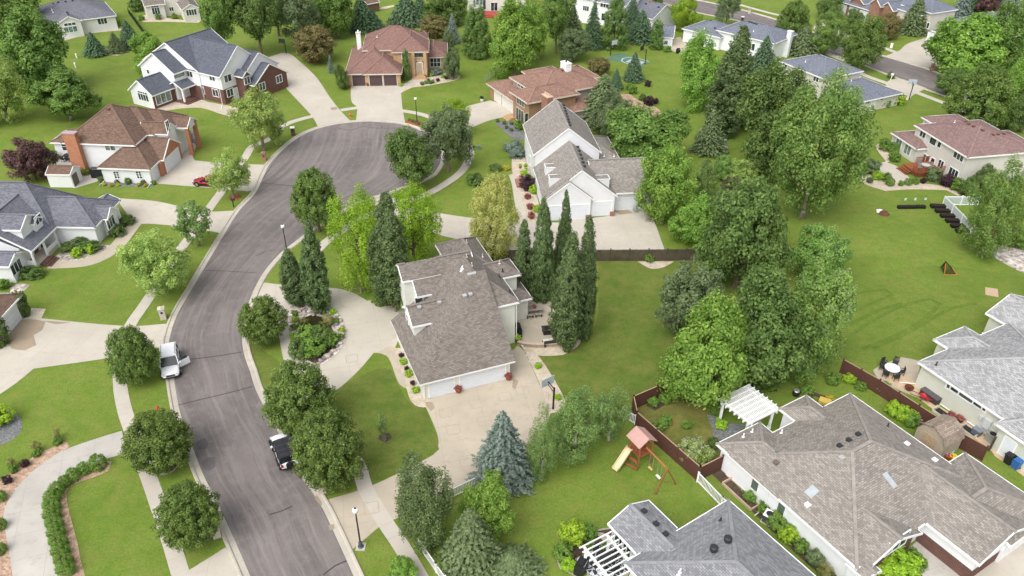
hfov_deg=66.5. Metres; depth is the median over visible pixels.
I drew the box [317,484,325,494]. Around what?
mailbox pillar
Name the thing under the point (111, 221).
window
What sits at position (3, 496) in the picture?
clipped shrub
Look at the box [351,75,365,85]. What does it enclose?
garage door
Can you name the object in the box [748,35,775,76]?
spruce tree
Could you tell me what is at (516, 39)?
maple tree
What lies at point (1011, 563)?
driveway
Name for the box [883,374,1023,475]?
patio
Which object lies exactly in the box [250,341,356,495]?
lawn
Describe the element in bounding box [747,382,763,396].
shrub
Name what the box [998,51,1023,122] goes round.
maple tree
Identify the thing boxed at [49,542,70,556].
clipped shrub
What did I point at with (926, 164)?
patio table
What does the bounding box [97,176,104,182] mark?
shrub
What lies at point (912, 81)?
basketball hoop
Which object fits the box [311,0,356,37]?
maple tree
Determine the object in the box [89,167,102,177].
covered grill
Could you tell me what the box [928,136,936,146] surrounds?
window
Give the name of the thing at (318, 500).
damp stain
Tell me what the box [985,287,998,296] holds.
sandbox pad
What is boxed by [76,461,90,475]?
clipped shrub
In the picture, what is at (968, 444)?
fence
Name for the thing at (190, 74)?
window
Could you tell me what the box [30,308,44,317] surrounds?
path
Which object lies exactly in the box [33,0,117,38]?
house
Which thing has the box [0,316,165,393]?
driveway
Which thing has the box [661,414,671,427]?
shrub
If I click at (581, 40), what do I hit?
shade tree
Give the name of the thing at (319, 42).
crabapple tree
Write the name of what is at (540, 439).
birch tree
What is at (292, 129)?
mailbox pillar
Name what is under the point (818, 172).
cottonwood tree
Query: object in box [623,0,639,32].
spruce tree
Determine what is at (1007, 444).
door
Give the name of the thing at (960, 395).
window
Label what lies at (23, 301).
arborvitae
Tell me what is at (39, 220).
window
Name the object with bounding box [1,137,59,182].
plum tree
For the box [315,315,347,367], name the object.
bed edging
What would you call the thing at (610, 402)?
birch tree
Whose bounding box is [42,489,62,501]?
clipped shrub
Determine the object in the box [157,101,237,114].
gravel bed
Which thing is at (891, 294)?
mower track
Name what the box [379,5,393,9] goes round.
patio
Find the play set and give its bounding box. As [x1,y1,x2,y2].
[612,426,676,494]
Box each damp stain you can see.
[8,319,44,349]
[46,321,69,323]
[315,495,321,504]
[425,402,434,410]
[512,379,518,388]
[615,210,631,214]
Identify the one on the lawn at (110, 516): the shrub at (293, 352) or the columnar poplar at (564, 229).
the columnar poplar at (564, 229)
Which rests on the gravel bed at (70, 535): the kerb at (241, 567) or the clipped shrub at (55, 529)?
the clipped shrub at (55, 529)
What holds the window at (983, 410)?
in the house at (972, 377)
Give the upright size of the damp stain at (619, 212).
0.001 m
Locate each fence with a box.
[127,8,144,33]
[418,538,445,575]
[448,473,481,496]
[485,248,705,260]
[486,67,499,80]
[622,407,635,424]
[632,377,723,480]
[696,471,725,503]
[839,358,988,460]
[942,196,979,229]
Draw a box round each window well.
[931,405,947,415]
[962,423,976,438]
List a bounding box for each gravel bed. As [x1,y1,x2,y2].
[0,413,21,444]
[0,441,68,575]
[10,283,28,292]
[47,461,110,575]
[55,244,108,260]
[64,26,120,40]
[101,182,153,186]
[105,48,128,54]
[138,15,199,22]
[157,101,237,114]
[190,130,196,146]
[288,302,345,365]
[366,300,400,310]
[395,348,428,406]
[403,73,459,91]
[405,121,419,125]
[495,122,524,139]
[512,154,538,222]
[523,338,580,355]
[525,351,564,412]
[621,94,661,114]
[638,261,673,268]
[707,414,745,450]
[861,144,960,195]
[992,239,1023,272]
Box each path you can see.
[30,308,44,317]
[47,221,140,268]
[176,100,229,116]
[377,345,405,387]
[398,78,419,92]
[509,173,528,223]
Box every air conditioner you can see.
[760,508,773,526]
[982,430,996,444]
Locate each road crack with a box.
[179,386,251,404]
[193,352,240,358]
[323,560,346,574]
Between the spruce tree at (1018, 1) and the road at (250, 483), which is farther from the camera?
the spruce tree at (1018, 1)
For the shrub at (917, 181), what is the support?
on the gravel bed at (881, 184)
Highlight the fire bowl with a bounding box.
[905,384,913,390]
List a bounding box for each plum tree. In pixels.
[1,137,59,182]
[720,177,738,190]
[974,0,1001,12]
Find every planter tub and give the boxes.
[948,410,956,416]
[956,414,965,422]
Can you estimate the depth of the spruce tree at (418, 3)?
184.91 m
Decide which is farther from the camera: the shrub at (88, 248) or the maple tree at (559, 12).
the maple tree at (559, 12)
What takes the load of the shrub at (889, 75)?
on the lawn at (110, 516)
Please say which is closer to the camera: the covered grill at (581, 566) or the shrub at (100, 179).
the covered grill at (581, 566)
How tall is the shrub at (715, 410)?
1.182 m
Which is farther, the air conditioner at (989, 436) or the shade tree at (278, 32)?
the shade tree at (278, 32)
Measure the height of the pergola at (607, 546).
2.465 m
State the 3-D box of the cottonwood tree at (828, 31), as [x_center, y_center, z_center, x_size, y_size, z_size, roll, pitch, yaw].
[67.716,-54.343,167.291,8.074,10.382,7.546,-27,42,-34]
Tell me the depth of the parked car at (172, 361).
79.48 m
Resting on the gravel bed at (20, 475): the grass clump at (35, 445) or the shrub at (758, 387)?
the grass clump at (35, 445)
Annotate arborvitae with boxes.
[11,290,30,317]
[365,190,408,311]
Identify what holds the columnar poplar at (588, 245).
on the lawn at (110, 516)
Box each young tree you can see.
[171,199,212,246]
[375,410,387,443]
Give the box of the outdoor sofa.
[542,338,557,347]
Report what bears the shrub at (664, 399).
on the planting bed at (660, 405)
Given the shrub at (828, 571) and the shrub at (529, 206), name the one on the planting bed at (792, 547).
the shrub at (828, 571)
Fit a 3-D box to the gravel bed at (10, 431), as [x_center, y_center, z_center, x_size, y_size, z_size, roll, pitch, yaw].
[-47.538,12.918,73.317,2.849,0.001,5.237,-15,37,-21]
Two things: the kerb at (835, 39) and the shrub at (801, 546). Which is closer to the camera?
the shrub at (801, 546)
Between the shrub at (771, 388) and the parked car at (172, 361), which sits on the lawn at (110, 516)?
the shrub at (771, 388)
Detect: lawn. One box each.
[0,0,1023,575]
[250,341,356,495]
[333,368,438,483]
[538,260,777,412]
[637,396,720,460]
[843,266,1023,364]
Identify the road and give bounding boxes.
[169,122,440,575]
[662,0,1018,127]
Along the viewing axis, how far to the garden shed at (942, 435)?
70.51 m
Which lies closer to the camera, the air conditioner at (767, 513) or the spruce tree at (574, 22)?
the air conditioner at (767, 513)
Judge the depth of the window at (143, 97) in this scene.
140.03 m
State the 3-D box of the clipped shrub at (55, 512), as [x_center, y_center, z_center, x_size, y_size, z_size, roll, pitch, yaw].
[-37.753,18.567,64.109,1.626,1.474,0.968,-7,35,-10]
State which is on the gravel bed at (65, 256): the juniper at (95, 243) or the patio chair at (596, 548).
the juniper at (95, 243)
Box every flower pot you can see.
[453,385,461,393]
[504,372,511,380]
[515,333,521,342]
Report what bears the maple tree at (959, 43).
on the lawn at (110, 516)
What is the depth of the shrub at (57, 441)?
71.09 m
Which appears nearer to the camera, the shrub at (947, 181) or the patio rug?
the patio rug
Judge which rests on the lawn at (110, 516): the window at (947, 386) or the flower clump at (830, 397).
the flower clump at (830, 397)
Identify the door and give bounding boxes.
[3,304,21,333]
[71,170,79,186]
[152,165,159,179]
[164,147,180,172]
[232,87,238,98]
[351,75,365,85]
[368,75,382,85]
[383,75,397,85]
[416,62,423,73]
[428,378,454,398]
[459,365,505,389]
[494,90,500,104]
[502,96,512,112]
[549,205,565,220]
[570,204,589,219]
[592,200,612,216]
[614,194,649,210]
[839,4,846,14]
[921,432,936,449]
[926,32,934,42]
[996,435,1017,457]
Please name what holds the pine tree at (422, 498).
on the lawn at (110, 516)
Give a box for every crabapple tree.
[291,25,337,62]
[417,15,448,38]
[587,56,610,74]
[872,12,904,39]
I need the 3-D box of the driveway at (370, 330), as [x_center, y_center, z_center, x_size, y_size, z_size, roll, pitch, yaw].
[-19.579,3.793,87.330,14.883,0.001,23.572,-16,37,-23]
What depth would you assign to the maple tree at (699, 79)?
138.00 m
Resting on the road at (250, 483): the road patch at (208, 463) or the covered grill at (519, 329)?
the road patch at (208, 463)
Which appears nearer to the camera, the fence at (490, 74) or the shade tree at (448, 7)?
the fence at (490, 74)
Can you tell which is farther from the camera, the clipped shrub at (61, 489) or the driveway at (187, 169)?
the driveway at (187, 169)
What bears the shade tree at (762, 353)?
on the lawn at (110, 516)
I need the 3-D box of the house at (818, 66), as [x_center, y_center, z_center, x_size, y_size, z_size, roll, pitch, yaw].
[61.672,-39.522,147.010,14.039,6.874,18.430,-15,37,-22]
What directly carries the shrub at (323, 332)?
on the planting bed at (327, 350)
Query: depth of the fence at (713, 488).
66.74 m
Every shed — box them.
[45,165,82,187]
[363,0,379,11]
[914,414,964,457]
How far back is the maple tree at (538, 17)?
157.91 m
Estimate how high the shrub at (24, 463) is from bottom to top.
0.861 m
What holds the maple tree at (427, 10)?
on the lawn at (110, 516)
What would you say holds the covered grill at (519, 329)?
on the patio at (531, 328)
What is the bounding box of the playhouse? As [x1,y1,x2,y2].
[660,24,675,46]
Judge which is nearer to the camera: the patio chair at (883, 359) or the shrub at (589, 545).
the shrub at (589, 545)
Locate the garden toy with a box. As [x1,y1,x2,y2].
[945,452,952,459]
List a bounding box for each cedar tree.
[402,45,410,80]
[460,0,494,59]
[599,0,630,50]
[648,18,663,49]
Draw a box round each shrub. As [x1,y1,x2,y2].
[0,278,10,289]
[0,316,11,348]
[0,403,15,425]
[0,474,12,484]
[0,490,6,501]
[0,517,6,530]
[0,542,7,555]
[6,464,17,473]
[18,459,29,467]
[31,448,41,457]
[40,506,61,519]
[41,497,61,510]
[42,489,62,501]
[44,515,65,528]
[45,524,66,538]
[46,480,65,494]
[47,533,69,548]
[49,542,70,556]
[52,436,63,446]
[52,551,74,564]
[53,560,76,575]
[57,474,71,487]
[64,467,80,481]
[70,247,81,258]
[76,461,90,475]
[80,167,89,175]
[83,244,94,254]
[87,453,107,471]
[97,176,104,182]
[124,177,131,184]
[127,0,143,11]
[137,14,144,20]
[155,13,161,19]
[171,13,177,18]
[287,337,309,360]
[289,323,297,330]
[291,310,297,316]
[294,323,319,338]
[295,317,308,325]
[301,337,326,358]
[310,325,335,346]
[319,313,333,325]
[324,331,339,346]
[329,308,335,314]
[338,327,345,331]
[399,358,406,364]
[405,369,412,377]
[411,386,419,393]
[428,67,443,74]
[465,172,484,186]
[489,163,502,172]
[501,165,510,170]
[502,139,523,151]
[508,147,524,158]
[514,119,523,130]
[518,174,534,191]
[520,170,528,174]
[524,193,530,199]
[526,203,533,209]
[527,211,535,218]
[528,184,536,193]
[532,204,539,211]
[534,362,541,369]
[551,540,573,561]
[555,394,561,399]
[557,518,586,546]
[560,556,575,572]
[583,522,597,541]
[586,540,594,550]
[628,85,637,94]
[639,93,645,99]
[643,95,655,106]
[644,253,653,261]
[645,79,651,86]
[647,396,659,406]
[652,418,666,431]
[658,391,672,404]
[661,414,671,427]
[663,45,671,52]
[681,419,692,429]
[707,437,718,448]
[709,404,723,415]
[715,417,727,430]
[742,490,756,502]
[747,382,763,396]
[757,499,769,513]
[765,509,787,530]
[767,383,780,391]
[777,524,799,544]
[779,516,796,528]
[794,537,809,555]
[800,383,816,396]
[805,547,826,567]
[816,561,835,575]
[825,371,840,385]
[842,372,856,384]
[854,380,867,391]
[866,158,882,174]
[866,177,873,182]
[872,170,884,180]
[877,555,897,575]
[878,139,891,151]
[881,172,891,181]
[882,545,924,575]
[883,399,904,416]
[885,177,895,185]
[886,71,894,78]
[886,142,899,152]
[888,151,901,161]
[895,405,918,422]
[897,94,906,105]
[903,411,920,429]
[904,178,912,185]
[905,545,924,558]
[911,554,927,573]
[912,177,919,184]
[920,178,926,183]
[926,166,942,182]
[939,172,956,187]
[949,177,964,191]
[1008,229,1023,249]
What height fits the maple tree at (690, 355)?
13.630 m
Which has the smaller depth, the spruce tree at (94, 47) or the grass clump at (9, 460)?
the grass clump at (9, 460)
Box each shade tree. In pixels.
[231,0,280,54]
[263,0,283,35]
[273,0,321,49]
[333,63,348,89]
[383,125,436,185]
[419,102,476,171]
[426,0,468,26]
[442,30,456,50]
[442,46,459,79]
[557,27,593,61]
[587,89,635,137]
[653,255,726,333]
[694,174,798,296]
[714,0,741,23]
[722,264,823,391]
[735,56,817,185]
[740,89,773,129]
[815,0,844,18]
[842,7,864,32]
[934,67,965,93]
[957,176,980,194]
[970,162,998,191]
[998,89,1023,131]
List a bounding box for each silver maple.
[713,154,736,180]
[770,243,858,386]
[790,222,854,276]
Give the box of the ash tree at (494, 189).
[467,169,521,260]
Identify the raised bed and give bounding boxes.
[897,205,907,208]
[907,205,916,208]
[916,205,925,208]
[930,203,946,208]
[934,208,950,212]
[939,213,955,217]
[944,218,959,222]
[950,223,965,227]
[954,228,969,232]
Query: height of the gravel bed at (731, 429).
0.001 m
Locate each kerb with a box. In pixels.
[162,119,445,575]
[664,3,1023,131]
[697,0,941,74]
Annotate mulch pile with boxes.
[878,210,891,215]
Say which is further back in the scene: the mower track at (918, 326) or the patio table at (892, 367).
the mower track at (918, 326)
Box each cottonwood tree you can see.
[767,64,882,219]
[810,9,848,54]
[957,151,1023,261]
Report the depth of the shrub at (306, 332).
82.98 m
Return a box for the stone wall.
[517,340,561,347]
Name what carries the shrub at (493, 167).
on the lawn at (110, 516)
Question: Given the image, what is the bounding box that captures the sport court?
[606,52,649,66]
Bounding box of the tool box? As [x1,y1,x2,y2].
[971,425,983,437]
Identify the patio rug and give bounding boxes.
[575,541,627,575]
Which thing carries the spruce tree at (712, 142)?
on the lawn at (110, 516)
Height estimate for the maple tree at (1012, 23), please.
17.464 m
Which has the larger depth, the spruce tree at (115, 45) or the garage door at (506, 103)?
the spruce tree at (115, 45)
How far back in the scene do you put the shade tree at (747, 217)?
87.25 m
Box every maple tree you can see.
[0,0,41,30]
[0,3,74,95]
[24,67,102,120]
[127,31,162,77]
[197,0,236,39]
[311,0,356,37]
[386,555,418,575]
[422,3,442,19]
[457,468,516,543]
[487,0,542,78]
[516,0,549,60]
[539,0,576,53]
[605,102,692,160]
[633,139,698,224]
[654,286,749,410]
[667,191,718,251]
[678,26,722,113]
[921,11,1009,74]
[994,0,1023,77]
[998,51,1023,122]
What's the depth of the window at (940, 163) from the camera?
120.15 m
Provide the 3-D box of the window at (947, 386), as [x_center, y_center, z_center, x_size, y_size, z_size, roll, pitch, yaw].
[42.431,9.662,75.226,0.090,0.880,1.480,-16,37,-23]
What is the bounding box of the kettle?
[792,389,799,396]
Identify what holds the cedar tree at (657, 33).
on the lawn at (110, 516)
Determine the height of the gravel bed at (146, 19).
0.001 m
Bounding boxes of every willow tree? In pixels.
[0,51,29,124]
[114,227,191,298]
[205,146,251,197]
[226,84,286,150]
[483,541,548,575]
[724,158,758,189]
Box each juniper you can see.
[18,265,43,280]
[60,236,87,252]
[77,240,102,253]
[108,223,125,237]
[119,214,135,226]
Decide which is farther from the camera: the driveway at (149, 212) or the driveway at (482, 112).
the driveway at (482, 112)
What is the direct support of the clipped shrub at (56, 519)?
on the gravel bed at (70, 535)
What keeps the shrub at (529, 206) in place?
on the gravel bed at (516, 170)
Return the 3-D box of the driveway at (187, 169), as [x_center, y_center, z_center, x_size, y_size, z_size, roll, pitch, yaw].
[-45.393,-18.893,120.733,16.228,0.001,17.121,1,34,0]
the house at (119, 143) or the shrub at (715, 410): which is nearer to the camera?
the shrub at (715, 410)
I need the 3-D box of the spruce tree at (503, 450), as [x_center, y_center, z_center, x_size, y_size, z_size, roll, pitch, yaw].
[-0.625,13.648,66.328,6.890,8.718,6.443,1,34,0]
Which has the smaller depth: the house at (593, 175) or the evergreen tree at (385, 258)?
the evergreen tree at (385, 258)
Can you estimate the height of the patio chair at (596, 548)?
0.980 m
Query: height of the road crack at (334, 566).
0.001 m
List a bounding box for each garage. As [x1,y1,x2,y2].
[0,293,23,338]
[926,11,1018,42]
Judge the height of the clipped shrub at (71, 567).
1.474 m
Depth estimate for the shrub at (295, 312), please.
87.93 m
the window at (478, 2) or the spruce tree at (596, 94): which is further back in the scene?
the window at (478, 2)
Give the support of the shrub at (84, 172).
on the patio at (87, 179)
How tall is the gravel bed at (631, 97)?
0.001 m
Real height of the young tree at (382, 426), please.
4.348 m
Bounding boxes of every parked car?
[158,342,189,379]
[191,174,222,188]
[268,433,299,470]
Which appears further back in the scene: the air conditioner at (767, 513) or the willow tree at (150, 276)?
the willow tree at (150, 276)
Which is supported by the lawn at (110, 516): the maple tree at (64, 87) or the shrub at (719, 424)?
the maple tree at (64, 87)
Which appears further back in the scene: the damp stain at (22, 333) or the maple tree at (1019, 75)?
the maple tree at (1019, 75)
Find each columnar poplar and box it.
[512,219,533,292]
[528,196,554,303]
[547,230,587,353]
[553,189,572,287]
[571,214,599,340]
[704,24,754,138]
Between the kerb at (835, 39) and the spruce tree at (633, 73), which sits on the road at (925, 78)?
the kerb at (835, 39)
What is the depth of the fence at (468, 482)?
66.74 m
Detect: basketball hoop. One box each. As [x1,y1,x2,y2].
[278,39,286,53]
[541,375,554,408]
[610,40,617,55]
[640,45,646,62]
[908,79,916,99]
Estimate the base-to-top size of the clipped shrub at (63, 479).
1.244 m
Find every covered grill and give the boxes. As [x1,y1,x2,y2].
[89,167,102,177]
[515,322,521,336]
[573,555,588,575]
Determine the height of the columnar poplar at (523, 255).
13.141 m
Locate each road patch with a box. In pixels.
[195,438,207,449]
[202,457,214,470]
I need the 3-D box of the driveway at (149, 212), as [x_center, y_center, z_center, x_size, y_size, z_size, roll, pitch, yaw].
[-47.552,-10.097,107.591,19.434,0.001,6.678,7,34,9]
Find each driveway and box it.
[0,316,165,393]
[3,431,123,575]
[120,198,232,232]
[155,143,267,190]
[190,547,237,575]
[257,282,399,395]
[269,53,348,125]
[328,346,549,548]
[351,85,404,122]
[372,197,663,250]
[465,100,512,126]
[886,38,943,67]
[886,79,926,99]
[911,542,958,575]
[975,543,1023,575]
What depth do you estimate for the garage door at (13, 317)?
85.58 m
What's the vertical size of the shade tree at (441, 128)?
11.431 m
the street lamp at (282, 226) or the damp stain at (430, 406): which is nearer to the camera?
the damp stain at (430, 406)
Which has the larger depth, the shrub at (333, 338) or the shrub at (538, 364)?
the shrub at (333, 338)
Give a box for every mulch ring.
[229,194,241,199]
[378,433,390,441]
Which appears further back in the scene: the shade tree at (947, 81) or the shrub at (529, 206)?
the shade tree at (947, 81)
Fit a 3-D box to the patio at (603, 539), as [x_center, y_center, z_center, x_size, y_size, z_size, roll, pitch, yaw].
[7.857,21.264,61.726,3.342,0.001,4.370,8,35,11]
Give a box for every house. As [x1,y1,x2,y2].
[0,181,121,281]
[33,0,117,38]
[49,103,202,187]
[127,28,288,108]
[142,0,200,22]
[345,23,447,85]
[391,236,532,398]
[467,0,525,10]
[486,60,600,125]
[515,99,652,220]
[567,0,639,24]
[607,498,815,575]
[630,0,674,29]
[682,20,797,59]
[716,392,1023,575]
[779,53,903,112]
[839,0,958,34]
[890,114,1023,182]
[899,293,1023,471]
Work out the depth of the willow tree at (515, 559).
59.55 m
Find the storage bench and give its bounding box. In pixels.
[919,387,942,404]
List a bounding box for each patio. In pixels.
[54,157,97,187]
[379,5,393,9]
[515,300,554,341]
[586,532,628,575]
[671,37,687,53]
[873,357,919,396]
[877,162,908,182]
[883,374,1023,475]
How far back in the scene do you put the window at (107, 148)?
115.81 m
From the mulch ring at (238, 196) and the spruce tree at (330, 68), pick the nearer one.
the mulch ring at (238, 196)
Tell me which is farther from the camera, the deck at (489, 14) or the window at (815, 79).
the deck at (489, 14)
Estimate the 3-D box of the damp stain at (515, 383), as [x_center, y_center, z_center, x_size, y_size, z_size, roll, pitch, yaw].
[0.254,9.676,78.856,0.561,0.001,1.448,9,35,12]
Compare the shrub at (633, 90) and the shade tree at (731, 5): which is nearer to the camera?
the shrub at (633, 90)
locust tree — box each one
[325,181,378,293]
[390,179,443,261]
[438,96,471,125]
[671,0,703,30]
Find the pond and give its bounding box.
[302,316,330,330]
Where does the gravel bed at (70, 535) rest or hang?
on the lawn at (110, 516)
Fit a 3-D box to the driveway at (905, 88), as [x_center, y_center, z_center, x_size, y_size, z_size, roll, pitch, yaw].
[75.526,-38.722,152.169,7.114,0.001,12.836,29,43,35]
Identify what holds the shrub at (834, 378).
on the lawn at (110, 516)
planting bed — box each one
[296,315,337,362]
[557,529,611,574]
[646,398,664,409]
[712,470,767,526]
[768,527,836,575]
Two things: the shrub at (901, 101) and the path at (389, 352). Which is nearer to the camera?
the path at (389, 352)
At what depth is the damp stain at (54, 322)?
86.78 m
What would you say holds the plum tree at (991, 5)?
on the lawn at (110, 516)
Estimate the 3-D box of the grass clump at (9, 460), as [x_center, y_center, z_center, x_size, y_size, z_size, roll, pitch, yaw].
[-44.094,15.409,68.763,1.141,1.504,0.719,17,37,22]
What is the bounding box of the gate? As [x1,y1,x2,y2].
[988,436,996,450]
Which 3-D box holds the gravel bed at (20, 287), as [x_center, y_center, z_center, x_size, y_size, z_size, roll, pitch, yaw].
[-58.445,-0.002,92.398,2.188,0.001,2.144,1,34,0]
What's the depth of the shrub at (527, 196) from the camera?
112.14 m
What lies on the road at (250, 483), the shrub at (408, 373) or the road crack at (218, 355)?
the road crack at (218, 355)
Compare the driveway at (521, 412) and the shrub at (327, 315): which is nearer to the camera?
the driveway at (521, 412)
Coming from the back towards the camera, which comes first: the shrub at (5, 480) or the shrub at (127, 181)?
the shrub at (127, 181)
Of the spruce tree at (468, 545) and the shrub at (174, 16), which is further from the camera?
the shrub at (174, 16)
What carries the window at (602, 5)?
in the house at (584, 8)
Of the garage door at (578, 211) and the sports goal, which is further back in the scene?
the garage door at (578, 211)
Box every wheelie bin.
[1003,451,1016,465]
[1010,456,1023,469]
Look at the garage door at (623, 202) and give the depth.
109.22 m
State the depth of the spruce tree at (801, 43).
167.62 m
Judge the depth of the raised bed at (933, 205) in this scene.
111.00 m
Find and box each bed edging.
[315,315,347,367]
[555,528,609,575]
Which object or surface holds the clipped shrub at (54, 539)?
on the gravel bed at (70, 535)
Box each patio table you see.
[528,305,542,312]
[596,549,616,568]
[883,363,899,376]
[921,163,930,170]
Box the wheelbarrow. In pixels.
[910,390,931,400]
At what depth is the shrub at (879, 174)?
118.12 m
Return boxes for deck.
[483,11,500,17]
[897,156,945,176]
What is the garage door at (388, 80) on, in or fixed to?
in the house at (375, 57)
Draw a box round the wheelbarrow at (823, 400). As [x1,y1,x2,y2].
[812,393,835,405]
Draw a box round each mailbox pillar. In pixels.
[157,306,166,319]
[210,520,220,539]
[260,151,266,161]
[290,126,294,135]
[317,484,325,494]
[930,63,935,70]
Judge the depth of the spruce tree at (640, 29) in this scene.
174.33 m
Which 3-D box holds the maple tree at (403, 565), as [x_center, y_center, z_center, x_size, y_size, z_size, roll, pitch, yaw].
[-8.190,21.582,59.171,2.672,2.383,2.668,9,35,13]
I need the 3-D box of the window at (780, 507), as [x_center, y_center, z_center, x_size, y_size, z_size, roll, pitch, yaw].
[22.012,18.056,63.911,0.090,1.250,0.800,-18,38,-26]
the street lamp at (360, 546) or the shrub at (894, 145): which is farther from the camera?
the shrub at (894, 145)
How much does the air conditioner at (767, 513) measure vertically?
0.935 m
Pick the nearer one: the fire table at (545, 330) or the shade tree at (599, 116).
the fire table at (545, 330)
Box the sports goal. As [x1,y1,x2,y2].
[941,261,957,274]
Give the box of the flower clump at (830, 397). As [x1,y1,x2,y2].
[825,394,835,401]
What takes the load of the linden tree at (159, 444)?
on the mulch ring
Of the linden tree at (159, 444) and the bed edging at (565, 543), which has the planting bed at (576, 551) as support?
the bed edging at (565, 543)
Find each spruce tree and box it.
[81,32,108,57]
[105,32,128,54]
[118,20,139,49]
[327,54,333,72]
[346,0,377,34]
[369,8,385,29]
[385,0,421,28]
[414,0,425,23]
[433,507,504,575]
[448,13,460,43]
[466,410,539,502]
[557,4,582,48]
[581,73,621,129]
[584,2,606,51]
[611,69,623,90]
[622,52,645,82]
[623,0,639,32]
[626,9,651,45]
[687,109,729,157]
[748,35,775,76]
[788,24,823,56]
[898,0,929,36]
[953,0,973,18]
[966,0,984,13]
[997,0,1023,10]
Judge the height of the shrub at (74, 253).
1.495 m
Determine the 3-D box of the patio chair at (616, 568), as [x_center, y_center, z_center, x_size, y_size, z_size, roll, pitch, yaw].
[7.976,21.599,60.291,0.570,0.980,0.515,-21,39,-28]
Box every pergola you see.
[579,531,632,575]
[716,384,777,428]
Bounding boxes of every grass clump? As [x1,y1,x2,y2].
[6,457,18,465]
[29,440,40,453]
[52,428,60,439]
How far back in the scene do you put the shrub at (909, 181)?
116.92 m
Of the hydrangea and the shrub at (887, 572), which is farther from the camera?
the hydrangea
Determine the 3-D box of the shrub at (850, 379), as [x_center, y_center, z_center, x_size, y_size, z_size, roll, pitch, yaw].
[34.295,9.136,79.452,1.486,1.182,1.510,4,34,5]
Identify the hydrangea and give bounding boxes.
[677,434,715,465]
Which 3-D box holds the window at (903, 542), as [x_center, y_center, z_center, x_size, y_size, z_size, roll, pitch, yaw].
[29.429,19.498,59.670,2.580,1.680,0.090,-18,38,-26]
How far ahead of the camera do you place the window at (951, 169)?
117.69 m
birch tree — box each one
[525,402,564,484]
[550,385,609,467]
[594,382,632,442]
[692,158,722,196]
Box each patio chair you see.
[593,541,601,553]
[610,563,620,575]
[612,544,621,556]
[880,357,887,364]
[881,369,889,378]
[892,374,900,380]
[893,356,899,364]
[900,366,905,375]
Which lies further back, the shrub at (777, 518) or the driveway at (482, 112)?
the driveway at (482, 112)
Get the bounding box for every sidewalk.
[113,115,313,575]
[278,213,428,575]
[340,107,357,110]
[393,109,473,202]
[739,4,779,15]
[825,54,890,83]
[846,34,900,53]
[913,91,965,112]
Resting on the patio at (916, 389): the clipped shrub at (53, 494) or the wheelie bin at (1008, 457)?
the wheelie bin at (1008, 457)
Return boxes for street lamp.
[281,224,286,247]
[352,507,365,550]
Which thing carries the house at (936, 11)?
on the lawn at (110, 516)
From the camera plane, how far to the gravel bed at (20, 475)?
67.47 m
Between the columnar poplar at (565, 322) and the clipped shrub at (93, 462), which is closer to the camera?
the clipped shrub at (93, 462)
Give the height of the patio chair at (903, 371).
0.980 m
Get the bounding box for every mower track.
[848,302,902,325]
[850,289,894,313]
[850,298,941,349]
[871,302,976,349]
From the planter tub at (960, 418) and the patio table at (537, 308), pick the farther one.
the patio table at (537, 308)
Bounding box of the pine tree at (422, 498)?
[394,448,457,556]
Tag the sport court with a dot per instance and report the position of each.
(617, 57)
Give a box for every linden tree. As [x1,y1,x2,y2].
[103,324,161,385]
[118,407,194,475]
[149,479,223,553]
[236,294,289,347]
[259,359,339,435]
[287,405,367,495]
[288,166,341,232]
[775,0,811,32]
[839,13,887,68]
[942,61,1017,126]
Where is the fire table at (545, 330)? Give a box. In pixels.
[541,325,550,334]
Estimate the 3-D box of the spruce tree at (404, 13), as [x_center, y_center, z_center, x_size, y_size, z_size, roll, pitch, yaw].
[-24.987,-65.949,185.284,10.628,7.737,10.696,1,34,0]
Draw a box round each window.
[9,257,22,276]
[33,212,42,225]
[60,144,66,150]
[63,22,75,26]
[63,25,77,32]
[97,18,107,24]
[104,146,116,150]
[105,213,115,230]
[112,171,120,178]
[135,171,142,178]
[137,92,149,102]
[151,7,160,14]
[155,91,171,105]
[164,119,170,132]
[173,72,184,79]
[185,9,196,15]
[187,71,192,77]
[211,88,219,97]
[223,73,231,82]
[226,87,234,97]
[243,75,250,84]
[259,81,265,90]
[276,74,282,83]
[414,53,422,57]
[414,297,422,302]
[430,58,440,66]
[475,0,482,4]
[491,2,497,10]
[516,97,524,107]
[516,106,523,122]
[524,113,528,122]
[583,5,588,11]
[600,1,608,7]
[614,533,622,547]
[618,538,626,553]
[622,543,631,557]
[749,43,755,50]
[750,478,758,492]
[776,501,785,516]
[812,76,818,82]
[883,529,911,557]
[896,138,902,149]
[903,143,911,156]
[919,130,925,139]
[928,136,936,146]
[937,158,944,168]
[944,383,959,395]
[948,166,958,178]
[948,386,982,410]
[952,151,964,162]
[971,401,986,413]
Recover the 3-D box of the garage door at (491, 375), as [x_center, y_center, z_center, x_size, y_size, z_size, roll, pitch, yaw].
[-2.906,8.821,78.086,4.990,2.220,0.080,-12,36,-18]

